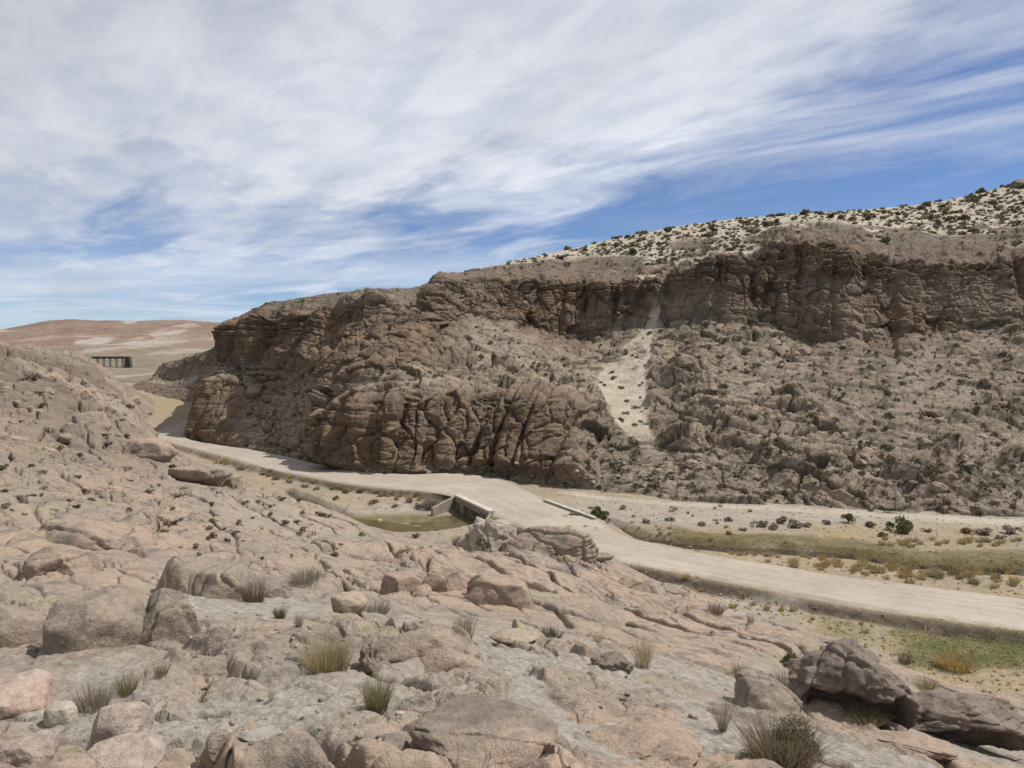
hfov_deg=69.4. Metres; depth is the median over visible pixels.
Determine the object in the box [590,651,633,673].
boulder
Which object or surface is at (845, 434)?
fallen block
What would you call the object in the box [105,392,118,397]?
fallen block
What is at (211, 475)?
boulder
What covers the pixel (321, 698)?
loose stone
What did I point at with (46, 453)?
fallen block
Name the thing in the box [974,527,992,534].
shrub
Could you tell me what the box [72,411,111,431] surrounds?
boulder
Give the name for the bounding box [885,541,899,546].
grass tuft
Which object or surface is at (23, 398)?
fallen block
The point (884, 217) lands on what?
shrub
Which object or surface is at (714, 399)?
fallen block
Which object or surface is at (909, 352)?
fallen block
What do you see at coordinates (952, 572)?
grass tuft
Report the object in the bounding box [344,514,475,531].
stream water
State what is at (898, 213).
shrub
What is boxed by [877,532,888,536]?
shrub
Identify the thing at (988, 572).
grass tuft
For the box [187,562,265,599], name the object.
boulder
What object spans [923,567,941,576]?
grass tuft
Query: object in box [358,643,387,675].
boulder
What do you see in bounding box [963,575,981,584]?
grass tuft
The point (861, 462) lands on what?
fallen block
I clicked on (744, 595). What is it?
grass tuft
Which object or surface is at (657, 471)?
fallen block
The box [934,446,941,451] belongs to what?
fallen block
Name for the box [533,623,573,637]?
bush
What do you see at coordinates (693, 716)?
loose stone
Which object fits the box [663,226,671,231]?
shrub
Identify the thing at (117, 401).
fallen block
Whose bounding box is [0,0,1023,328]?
sky
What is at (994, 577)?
grass tuft
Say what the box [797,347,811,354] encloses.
fallen block
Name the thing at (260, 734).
boulder
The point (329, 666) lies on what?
grass tuft
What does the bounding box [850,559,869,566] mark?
grass tuft
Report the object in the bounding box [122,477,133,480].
fallen block
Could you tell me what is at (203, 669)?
boulder
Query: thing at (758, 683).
boulder
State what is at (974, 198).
shrub
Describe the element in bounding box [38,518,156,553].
boulder
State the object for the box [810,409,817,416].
fallen block
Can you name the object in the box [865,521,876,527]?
shrub
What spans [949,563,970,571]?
grass tuft
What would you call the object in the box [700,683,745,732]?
grass tuft
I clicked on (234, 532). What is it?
shrub
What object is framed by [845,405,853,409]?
fallen block
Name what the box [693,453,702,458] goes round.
fallen block
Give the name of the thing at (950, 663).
grass tuft
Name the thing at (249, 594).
grass tuft
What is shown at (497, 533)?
boulder
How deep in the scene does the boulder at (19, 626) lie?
14.39 m
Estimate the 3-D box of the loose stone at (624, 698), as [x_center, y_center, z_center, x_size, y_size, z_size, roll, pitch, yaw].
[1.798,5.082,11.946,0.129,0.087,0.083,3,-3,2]
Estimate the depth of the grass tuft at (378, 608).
22.36 m
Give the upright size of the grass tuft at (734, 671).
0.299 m
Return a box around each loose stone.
[228,720,235,725]
[261,616,268,620]
[318,696,324,701]
[355,731,363,738]
[396,710,403,714]
[619,696,626,701]
[688,713,697,719]
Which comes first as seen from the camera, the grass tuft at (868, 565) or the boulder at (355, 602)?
the boulder at (355, 602)
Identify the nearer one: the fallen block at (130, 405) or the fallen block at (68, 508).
the fallen block at (68, 508)
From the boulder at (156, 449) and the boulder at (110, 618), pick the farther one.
the boulder at (156, 449)
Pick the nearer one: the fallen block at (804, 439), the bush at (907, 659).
the bush at (907, 659)
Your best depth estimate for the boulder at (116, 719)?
6.36 m
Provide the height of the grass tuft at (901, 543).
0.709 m
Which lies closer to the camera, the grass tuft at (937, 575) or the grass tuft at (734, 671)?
the grass tuft at (734, 671)
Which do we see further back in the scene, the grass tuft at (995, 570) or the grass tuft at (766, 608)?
the grass tuft at (995, 570)
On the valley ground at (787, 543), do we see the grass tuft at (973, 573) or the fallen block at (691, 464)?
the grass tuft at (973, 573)
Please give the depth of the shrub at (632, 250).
270.45 m
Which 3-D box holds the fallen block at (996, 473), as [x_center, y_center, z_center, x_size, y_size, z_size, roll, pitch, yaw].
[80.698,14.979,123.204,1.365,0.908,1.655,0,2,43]
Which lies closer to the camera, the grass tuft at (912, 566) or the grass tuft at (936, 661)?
the grass tuft at (936, 661)
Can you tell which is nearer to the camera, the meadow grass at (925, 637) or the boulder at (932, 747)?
the boulder at (932, 747)
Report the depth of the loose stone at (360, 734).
7.17 m
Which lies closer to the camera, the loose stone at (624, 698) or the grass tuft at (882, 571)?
the loose stone at (624, 698)
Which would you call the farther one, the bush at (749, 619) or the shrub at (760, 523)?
the shrub at (760, 523)
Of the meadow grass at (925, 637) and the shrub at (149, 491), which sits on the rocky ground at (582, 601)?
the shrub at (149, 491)
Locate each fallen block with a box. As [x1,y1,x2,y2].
[2,446,15,451]
[9,435,22,440]
[11,522,24,525]
[13,400,19,405]
[20,396,27,400]
[36,372,49,380]
[41,452,51,456]
[48,389,54,395]
[48,507,58,510]
[52,478,67,482]
[54,511,65,515]
[54,515,70,518]
[59,433,71,442]
[65,506,73,511]
[80,379,87,384]
[81,486,88,490]
[87,496,95,500]
[89,489,102,494]
[93,507,108,513]
[99,493,109,497]
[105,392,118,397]
[108,486,123,492]
[113,399,120,403]
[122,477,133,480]
[126,402,134,407]
[131,396,140,404]
[167,517,176,526]
[179,485,189,489]
[583,474,593,479]
[587,437,594,446]
[589,355,601,360]
[652,468,663,474]
[662,462,672,467]
[676,354,695,368]
[681,459,698,469]
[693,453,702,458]
[707,386,717,391]
[709,397,718,402]
[780,453,798,459]
[793,492,802,499]
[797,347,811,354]
[801,436,807,442]
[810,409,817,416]
[841,432,848,437]
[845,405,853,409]
[851,402,861,407]
[857,459,867,465]
[858,359,865,364]
[866,363,875,370]
[867,426,879,431]
[893,396,900,401]
[906,350,912,354]
[908,480,917,483]
[920,437,932,445]
[924,409,942,416]
[929,481,948,493]
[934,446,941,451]
[935,417,945,423]
[950,473,958,478]
[956,360,965,365]
[957,372,967,377]
[967,357,980,363]
[979,376,990,386]
[979,434,987,439]
[993,471,1000,475]
[996,381,1005,385]
[1003,499,1011,503]
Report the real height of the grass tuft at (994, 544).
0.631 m
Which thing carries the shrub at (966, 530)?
on the valley ground at (787, 543)
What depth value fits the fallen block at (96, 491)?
55.64 m
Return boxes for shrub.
[0,464,8,469]
[1,502,10,507]
[21,375,38,380]
[39,402,47,406]
[144,489,154,493]
[206,532,217,539]
[227,530,240,533]
[315,512,326,516]
[555,255,566,258]
[569,511,580,515]
[590,505,608,519]
[613,242,620,246]
[629,248,636,253]
[642,519,650,523]
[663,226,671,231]
[664,517,675,521]
[703,232,713,237]
[708,226,718,230]
[738,219,750,223]
[746,227,756,231]
[751,520,768,526]
[762,220,776,226]
[769,522,778,529]
[775,516,787,523]
[788,519,801,528]
[799,522,811,526]
[800,208,809,214]
[815,211,824,214]
[822,519,830,524]
[827,212,834,217]
[837,214,846,218]
[841,513,855,522]
[848,216,856,220]
[862,212,874,216]
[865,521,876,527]
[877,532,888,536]
[879,215,889,218]
[881,236,890,241]
[885,515,913,533]
[895,211,906,214]
[916,205,925,209]
[920,213,940,218]
[937,203,948,207]
[950,215,969,219]
[960,527,974,533]
[964,195,982,201]
[974,187,986,193]
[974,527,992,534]
[995,535,1006,538]
[1001,524,1022,533]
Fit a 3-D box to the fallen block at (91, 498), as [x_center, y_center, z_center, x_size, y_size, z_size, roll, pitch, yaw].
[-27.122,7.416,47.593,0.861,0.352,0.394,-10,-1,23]
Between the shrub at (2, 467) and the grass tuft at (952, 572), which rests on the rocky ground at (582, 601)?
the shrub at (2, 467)
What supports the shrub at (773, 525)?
on the valley ground at (787, 543)
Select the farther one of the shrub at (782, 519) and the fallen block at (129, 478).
the shrub at (782, 519)
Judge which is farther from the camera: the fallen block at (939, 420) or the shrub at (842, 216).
the shrub at (842, 216)
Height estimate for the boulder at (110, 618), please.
1.647 m
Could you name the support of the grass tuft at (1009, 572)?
on the valley ground at (787, 543)
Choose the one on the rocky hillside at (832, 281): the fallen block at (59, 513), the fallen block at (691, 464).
the fallen block at (691, 464)
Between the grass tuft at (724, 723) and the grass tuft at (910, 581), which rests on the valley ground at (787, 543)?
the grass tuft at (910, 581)
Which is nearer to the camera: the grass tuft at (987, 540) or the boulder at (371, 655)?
the boulder at (371, 655)
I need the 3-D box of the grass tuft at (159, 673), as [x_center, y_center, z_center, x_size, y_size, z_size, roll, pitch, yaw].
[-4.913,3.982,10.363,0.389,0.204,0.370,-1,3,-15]
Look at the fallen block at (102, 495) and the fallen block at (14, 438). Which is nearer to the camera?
the fallen block at (102, 495)
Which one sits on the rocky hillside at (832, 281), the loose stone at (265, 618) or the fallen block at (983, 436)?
the fallen block at (983, 436)
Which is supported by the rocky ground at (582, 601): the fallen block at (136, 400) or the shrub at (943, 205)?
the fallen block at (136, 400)
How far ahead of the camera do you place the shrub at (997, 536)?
98.10 m
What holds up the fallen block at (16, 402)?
on the rocky ground at (582, 601)
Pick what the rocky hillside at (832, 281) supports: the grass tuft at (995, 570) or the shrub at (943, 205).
the shrub at (943, 205)
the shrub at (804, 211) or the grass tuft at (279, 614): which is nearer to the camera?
the grass tuft at (279, 614)
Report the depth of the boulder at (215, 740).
6.42 m
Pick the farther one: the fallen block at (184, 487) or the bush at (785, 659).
the fallen block at (184, 487)
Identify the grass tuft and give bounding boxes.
[46,675,122,714]
[111,670,144,696]
[149,659,174,677]
[231,573,282,602]
[266,690,274,700]
[271,606,290,618]
[287,616,359,674]
[292,612,304,627]
[303,627,363,671]
[323,660,335,671]
[339,661,410,714]
[447,607,481,639]
[591,632,602,642]
[624,633,658,668]
[724,659,754,673]
[728,602,736,608]
[738,589,751,597]
[761,604,770,610]
[785,559,800,567]
[789,603,798,611]
[799,552,809,556]
[816,554,830,560]
[820,557,833,565]
[830,556,843,563]
[833,561,844,567]
[849,565,859,570]
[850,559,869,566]
[857,554,870,562]
[862,562,880,569]
[876,566,889,573]
[879,559,901,568]
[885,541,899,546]
[896,541,907,545]
[896,569,910,577]
[897,562,917,570]
[899,576,920,583]
[903,563,916,569]
[906,543,915,547]
[915,572,927,579]
[915,646,1002,673]
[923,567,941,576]
[924,571,946,578]
[927,656,946,666]
[941,564,963,574]
[942,539,950,543]
[943,560,959,567]
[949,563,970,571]
[955,572,964,579]
[960,571,975,577]
[963,567,981,576]
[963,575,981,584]
[972,535,985,542]
[977,568,992,574]
[981,536,993,542]
[985,566,1001,572]
[989,572,1001,578]
[989,582,1000,588]
[990,541,1001,546]
[994,562,1008,570]
[1001,568,1012,574]
[1006,574,1022,581]
[1007,580,1019,586]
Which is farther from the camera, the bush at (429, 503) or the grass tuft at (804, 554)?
the bush at (429, 503)
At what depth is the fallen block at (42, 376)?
142.55 m
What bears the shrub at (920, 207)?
on the rocky hillside at (832, 281)
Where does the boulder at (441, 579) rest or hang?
on the rocky ground at (582, 601)
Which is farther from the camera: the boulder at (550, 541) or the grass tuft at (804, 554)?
the grass tuft at (804, 554)
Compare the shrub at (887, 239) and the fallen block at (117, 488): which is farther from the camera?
the shrub at (887, 239)
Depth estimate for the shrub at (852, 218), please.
277.48 m
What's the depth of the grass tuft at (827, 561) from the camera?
86.15 m
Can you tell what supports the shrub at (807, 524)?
on the valley ground at (787, 543)
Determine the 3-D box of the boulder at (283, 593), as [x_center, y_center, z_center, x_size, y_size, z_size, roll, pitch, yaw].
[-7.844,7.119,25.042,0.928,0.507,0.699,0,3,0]
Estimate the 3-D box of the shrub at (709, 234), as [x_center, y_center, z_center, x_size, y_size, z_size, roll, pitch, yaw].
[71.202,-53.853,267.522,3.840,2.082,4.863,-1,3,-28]
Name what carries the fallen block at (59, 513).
on the rocky ground at (582, 601)
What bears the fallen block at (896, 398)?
on the rocky hillside at (832, 281)
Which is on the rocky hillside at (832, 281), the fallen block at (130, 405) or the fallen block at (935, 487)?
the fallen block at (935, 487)
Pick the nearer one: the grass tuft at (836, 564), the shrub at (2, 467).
the shrub at (2, 467)
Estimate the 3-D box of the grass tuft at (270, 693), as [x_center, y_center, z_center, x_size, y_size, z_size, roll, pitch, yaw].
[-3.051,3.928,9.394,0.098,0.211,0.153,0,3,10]
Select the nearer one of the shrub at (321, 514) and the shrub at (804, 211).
the shrub at (321, 514)
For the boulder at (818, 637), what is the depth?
42.69 m
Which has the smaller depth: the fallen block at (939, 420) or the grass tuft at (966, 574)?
the grass tuft at (966, 574)
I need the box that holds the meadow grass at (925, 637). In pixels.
[832,617,1023,668]
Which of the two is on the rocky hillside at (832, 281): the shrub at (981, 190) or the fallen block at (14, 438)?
the shrub at (981, 190)
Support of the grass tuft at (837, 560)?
on the valley ground at (787, 543)
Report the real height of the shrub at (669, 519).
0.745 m
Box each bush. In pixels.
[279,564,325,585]
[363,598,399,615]
[421,492,442,509]
[450,535,459,545]
[475,539,505,551]
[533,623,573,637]
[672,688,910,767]
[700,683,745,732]
[701,601,730,615]
[746,610,760,622]
[766,666,788,687]
[779,653,796,666]
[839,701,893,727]
[895,649,917,663]
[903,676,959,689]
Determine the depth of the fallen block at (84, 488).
56.21 m
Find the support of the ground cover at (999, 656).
on the valley ground at (787, 543)
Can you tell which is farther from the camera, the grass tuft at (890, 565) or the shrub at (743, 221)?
the shrub at (743, 221)
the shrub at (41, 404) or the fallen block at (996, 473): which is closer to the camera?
the shrub at (41, 404)
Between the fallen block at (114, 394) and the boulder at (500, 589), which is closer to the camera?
the boulder at (500, 589)
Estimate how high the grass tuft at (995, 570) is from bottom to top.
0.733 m
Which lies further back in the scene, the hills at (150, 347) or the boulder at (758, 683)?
the hills at (150, 347)
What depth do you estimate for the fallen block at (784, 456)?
127.41 m
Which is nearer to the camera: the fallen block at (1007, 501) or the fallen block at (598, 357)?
the fallen block at (1007, 501)
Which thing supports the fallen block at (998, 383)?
on the rocky hillside at (832, 281)
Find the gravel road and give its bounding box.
[157,421,1023,630]
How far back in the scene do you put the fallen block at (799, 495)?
120.94 m
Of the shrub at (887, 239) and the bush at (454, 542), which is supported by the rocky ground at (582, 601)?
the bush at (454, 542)
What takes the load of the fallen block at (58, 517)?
on the rocky ground at (582, 601)
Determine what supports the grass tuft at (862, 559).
on the valley ground at (787, 543)
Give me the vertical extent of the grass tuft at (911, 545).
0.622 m
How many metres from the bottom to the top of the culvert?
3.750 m
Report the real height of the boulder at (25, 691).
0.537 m
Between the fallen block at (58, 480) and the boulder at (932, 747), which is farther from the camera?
the fallen block at (58, 480)
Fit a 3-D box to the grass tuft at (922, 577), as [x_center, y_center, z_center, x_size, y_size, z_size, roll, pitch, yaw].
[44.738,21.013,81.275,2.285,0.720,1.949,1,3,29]
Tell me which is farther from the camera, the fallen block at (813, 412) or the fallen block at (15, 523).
the fallen block at (813, 412)
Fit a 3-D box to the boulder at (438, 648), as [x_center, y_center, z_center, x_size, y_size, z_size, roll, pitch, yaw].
[-1.476,4.689,12.671,2.164,0.886,1.528,0,3,0]
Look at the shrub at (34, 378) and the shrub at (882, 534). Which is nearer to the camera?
the shrub at (882, 534)
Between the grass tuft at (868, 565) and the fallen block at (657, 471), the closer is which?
the grass tuft at (868, 565)
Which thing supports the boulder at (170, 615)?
on the rocky ground at (582, 601)
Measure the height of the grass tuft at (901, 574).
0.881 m
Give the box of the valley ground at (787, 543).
[125,383,1023,693]
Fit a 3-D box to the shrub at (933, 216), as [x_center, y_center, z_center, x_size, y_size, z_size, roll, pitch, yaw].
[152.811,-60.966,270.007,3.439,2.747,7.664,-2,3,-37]
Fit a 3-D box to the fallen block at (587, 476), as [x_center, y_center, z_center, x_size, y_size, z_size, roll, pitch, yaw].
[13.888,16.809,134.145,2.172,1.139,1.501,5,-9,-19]
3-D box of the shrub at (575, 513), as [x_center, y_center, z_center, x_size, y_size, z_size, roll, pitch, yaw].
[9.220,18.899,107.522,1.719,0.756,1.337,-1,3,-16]
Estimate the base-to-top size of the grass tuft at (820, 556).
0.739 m
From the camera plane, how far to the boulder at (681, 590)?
57.30 m
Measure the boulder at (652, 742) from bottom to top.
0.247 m
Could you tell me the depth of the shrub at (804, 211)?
308.46 m
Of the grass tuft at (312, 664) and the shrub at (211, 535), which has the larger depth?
the shrub at (211, 535)
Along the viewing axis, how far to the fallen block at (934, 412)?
144.54 m
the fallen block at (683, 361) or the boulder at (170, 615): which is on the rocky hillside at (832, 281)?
the fallen block at (683, 361)
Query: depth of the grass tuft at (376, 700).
8.84 m
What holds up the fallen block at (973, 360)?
on the rocky hillside at (832, 281)
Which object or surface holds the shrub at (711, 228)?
on the rocky hillside at (832, 281)
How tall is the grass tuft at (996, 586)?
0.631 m
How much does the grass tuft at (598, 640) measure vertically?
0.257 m
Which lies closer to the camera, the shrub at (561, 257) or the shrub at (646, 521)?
the shrub at (646, 521)
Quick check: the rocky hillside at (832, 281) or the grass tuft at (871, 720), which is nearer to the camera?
the grass tuft at (871, 720)
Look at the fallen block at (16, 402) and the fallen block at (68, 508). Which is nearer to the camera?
the fallen block at (68, 508)
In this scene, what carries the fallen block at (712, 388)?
on the rocky hillside at (832, 281)
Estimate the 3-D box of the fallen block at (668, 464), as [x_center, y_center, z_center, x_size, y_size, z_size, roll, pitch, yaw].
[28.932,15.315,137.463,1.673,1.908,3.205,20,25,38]
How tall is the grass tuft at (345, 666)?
0.572 m
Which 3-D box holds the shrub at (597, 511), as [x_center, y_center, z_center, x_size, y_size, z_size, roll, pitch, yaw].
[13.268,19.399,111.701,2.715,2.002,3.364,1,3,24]
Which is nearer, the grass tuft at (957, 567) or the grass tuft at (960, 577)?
the grass tuft at (960, 577)
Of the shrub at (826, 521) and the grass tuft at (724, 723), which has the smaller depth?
the grass tuft at (724, 723)
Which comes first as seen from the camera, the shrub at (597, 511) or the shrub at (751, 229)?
the shrub at (597, 511)
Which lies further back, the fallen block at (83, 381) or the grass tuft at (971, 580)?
the fallen block at (83, 381)
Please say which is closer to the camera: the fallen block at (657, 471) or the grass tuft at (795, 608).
the grass tuft at (795, 608)
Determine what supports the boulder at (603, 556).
on the rocky ground at (582, 601)
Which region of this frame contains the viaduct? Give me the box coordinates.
[92,356,132,367]
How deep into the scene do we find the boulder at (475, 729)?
6.76 m
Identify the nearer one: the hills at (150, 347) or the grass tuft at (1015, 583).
the grass tuft at (1015, 583)
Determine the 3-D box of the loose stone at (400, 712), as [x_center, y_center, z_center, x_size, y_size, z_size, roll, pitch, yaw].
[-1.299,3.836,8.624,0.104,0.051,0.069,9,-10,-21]
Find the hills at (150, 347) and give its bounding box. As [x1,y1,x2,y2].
[0,319,219,382]
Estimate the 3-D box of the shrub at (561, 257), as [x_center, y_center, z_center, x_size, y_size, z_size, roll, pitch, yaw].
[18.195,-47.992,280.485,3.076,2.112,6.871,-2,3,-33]
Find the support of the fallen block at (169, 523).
on the rocky ground at (582, 601)
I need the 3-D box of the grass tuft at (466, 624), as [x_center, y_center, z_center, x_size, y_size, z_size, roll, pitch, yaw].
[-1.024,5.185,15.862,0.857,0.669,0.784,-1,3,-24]
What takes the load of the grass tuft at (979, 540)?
on the valley ground at (787, 543)
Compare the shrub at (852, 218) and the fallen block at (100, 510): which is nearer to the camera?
the fallen block at (100, 510)
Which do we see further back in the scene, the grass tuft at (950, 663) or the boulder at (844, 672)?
the grass tuft at (950, 663)
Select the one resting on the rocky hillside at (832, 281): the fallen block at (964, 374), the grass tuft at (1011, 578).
the fallen block at (964, 374)
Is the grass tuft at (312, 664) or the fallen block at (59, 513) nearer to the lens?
the grass tuft at (312, 664)
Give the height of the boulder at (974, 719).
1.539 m
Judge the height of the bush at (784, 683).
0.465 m
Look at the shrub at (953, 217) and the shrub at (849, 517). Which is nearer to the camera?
the shrub at (849, 517)
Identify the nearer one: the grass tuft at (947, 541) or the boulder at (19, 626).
the boulder at (19, 626)
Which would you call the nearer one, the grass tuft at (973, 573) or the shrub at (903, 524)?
the grass tuft at (973, 573)
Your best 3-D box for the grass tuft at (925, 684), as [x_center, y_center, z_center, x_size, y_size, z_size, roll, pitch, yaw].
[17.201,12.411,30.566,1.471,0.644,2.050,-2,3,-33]
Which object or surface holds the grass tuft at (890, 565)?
on the valley ground at (787, 543)
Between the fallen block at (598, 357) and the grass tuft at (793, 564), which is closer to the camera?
the grass tuft at (793, 564)
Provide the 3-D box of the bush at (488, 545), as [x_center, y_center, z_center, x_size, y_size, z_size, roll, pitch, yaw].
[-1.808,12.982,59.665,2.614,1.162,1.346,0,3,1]
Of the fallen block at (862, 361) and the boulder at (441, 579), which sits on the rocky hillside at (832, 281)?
the fallen block at (862, 361)
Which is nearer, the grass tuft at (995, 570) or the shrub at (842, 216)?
the grass tuft at (995, 570)
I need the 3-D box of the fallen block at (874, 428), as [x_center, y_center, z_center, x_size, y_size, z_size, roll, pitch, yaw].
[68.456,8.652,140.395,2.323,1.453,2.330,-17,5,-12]
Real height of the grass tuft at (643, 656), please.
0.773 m
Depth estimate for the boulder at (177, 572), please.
23.79 m
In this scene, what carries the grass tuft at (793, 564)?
on the valley ground at (787, 543)
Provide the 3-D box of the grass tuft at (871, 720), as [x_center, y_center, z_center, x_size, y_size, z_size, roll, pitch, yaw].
[6.773,6.405,14.196,1.210,0.280,0.990,-1,3,-28]
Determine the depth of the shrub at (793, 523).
103.69 m
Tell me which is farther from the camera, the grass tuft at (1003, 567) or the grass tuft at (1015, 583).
the grass tuft at (1003, 567)
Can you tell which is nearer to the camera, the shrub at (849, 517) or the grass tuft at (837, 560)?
the grass tuft at (837, 560)
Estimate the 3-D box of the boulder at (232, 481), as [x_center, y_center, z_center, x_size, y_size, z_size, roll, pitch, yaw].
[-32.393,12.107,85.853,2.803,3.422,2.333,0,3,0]
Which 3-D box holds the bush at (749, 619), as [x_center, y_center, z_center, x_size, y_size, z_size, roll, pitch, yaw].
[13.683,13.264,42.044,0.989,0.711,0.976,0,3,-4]
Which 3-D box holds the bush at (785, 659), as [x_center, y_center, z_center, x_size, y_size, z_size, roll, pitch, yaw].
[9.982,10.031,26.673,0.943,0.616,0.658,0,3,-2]
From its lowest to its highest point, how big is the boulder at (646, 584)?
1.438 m
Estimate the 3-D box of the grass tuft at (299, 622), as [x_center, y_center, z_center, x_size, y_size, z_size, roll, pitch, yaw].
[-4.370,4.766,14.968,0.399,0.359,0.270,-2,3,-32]
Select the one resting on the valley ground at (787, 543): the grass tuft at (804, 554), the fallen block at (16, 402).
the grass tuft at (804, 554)
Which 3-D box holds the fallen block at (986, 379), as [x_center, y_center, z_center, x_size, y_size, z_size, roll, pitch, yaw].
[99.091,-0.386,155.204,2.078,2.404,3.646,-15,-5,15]
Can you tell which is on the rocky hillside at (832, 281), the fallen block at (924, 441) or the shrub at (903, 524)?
the fallen block at (924, 441)
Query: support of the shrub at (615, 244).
on the rocky hillside at (832, 281)
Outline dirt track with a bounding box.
[556,490,1023,525]
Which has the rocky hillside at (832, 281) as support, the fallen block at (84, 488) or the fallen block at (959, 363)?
the fallen block at (959, 363)
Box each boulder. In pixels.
[0,604,46,647]
[0,668,53,719]
[0,734,59,766]
[22,546,104,578]
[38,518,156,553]
[42,588,146,653]
[43,700,78,727]
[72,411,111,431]
[86,701,154,750]
[86,732,166,767]
[120,437,177,461]
[139,588,201,644]
[155,556,195,593]
[168,464,231,486]
[182,654,228,696]
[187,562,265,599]
[205,728,232,763]
[222,473,246,491]
[240,725,281,741]
[266,588,292,597]
[331,591,367,614]
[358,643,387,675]
[372,624,488,673]
[381,571,421,594]
[409,694,557,767]
[422,567,461,592]
[455,516,516,552]
[463,574,533,609]
[489,628,539,644]
[506,525,598,563]
[585,721,702,766]
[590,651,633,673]
[596,551,614,561]
[617,575,664,595]
[660,583,689,597]
[734,669,802,715]
[787,638,922,729]
[791,630,837,643]
[857,730,958,758]
[912,689,1023,750]
[1009,179,1023,188]
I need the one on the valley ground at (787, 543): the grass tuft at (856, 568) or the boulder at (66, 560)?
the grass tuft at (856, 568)
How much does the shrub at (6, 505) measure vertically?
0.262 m
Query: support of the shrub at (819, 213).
on the rocky hillside at (832, 281)
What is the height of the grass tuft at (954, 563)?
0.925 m
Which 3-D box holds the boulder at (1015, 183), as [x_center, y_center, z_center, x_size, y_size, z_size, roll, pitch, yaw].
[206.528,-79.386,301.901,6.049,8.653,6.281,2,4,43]
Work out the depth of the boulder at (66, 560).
25.75 m
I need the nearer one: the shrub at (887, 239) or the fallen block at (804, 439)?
the fallen block at (804, 439)
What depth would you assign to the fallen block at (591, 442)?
140.32 m
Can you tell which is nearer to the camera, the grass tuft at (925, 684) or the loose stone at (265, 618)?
the loose stone at (265, 618)
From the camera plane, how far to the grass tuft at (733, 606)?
71.78 m
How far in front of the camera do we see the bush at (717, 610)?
44.70 m
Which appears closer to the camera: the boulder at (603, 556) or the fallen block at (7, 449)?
the boulder at (603, 556)
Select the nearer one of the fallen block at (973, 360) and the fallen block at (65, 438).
the fallen block at (65, 438)
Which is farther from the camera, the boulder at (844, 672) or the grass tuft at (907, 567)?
the grass tuft at (907, 567)
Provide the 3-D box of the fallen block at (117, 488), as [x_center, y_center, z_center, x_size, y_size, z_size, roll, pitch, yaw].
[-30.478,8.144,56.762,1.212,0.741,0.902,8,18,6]
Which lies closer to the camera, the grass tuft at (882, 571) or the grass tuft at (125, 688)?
the grass tuft at (125, 688)
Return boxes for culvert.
[431,494,596,519]
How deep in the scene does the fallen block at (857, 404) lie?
151.86 m
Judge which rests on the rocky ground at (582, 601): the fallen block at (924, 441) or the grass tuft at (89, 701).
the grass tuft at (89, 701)
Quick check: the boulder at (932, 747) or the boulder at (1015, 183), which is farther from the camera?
the boulder at (1015, 183)
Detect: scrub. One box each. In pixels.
[174,224,1023,515]
[483,186,1023,273]
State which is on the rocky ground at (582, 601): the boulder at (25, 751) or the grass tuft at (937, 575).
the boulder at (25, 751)
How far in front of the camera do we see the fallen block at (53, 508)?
43.77 m
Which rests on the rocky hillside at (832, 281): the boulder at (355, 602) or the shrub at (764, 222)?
the shrub at (764, 222)
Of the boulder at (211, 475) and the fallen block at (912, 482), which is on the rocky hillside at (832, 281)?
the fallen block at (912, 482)
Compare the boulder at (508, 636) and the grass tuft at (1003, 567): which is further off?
the grass tuft at (1003, 567)
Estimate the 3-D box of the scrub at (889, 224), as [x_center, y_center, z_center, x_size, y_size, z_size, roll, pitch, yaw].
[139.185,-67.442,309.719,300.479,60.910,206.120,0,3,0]
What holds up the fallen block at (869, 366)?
on the rocky hillside at (832, 281)
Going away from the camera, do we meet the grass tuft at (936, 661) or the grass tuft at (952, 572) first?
the grass tuft at (936, 661)
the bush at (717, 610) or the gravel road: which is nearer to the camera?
the bush at (717, 610)
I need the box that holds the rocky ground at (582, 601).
[0,341,1023,767]
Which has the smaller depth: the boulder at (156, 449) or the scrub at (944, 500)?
the boulder at (156, 449)
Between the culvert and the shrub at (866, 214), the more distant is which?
the shrub at (866, 214)
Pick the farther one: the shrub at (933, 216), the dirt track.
the shrub at (933, 216)
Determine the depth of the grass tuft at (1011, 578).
79.43 m
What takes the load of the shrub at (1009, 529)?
on the valley ground at (787, 543)
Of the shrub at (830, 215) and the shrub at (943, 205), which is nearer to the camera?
the shrub at (830, 215)
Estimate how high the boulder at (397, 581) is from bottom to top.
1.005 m
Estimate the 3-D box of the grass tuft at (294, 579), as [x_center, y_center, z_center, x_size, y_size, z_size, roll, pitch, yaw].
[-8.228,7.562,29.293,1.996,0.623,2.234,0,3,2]
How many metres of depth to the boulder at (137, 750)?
5.93 m
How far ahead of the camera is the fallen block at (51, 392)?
127.68 m
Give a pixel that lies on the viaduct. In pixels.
(128, 362)
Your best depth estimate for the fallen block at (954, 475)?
117.59 m
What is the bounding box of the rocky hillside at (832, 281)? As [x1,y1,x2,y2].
[130,187,1023,516]
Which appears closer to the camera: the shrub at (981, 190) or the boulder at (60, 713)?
the boulder at (60, 713)
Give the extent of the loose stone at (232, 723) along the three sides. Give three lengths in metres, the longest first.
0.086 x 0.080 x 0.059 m
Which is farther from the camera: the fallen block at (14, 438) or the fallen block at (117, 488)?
the fallen block at (14, 438)
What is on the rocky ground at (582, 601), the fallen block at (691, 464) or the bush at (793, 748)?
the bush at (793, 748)

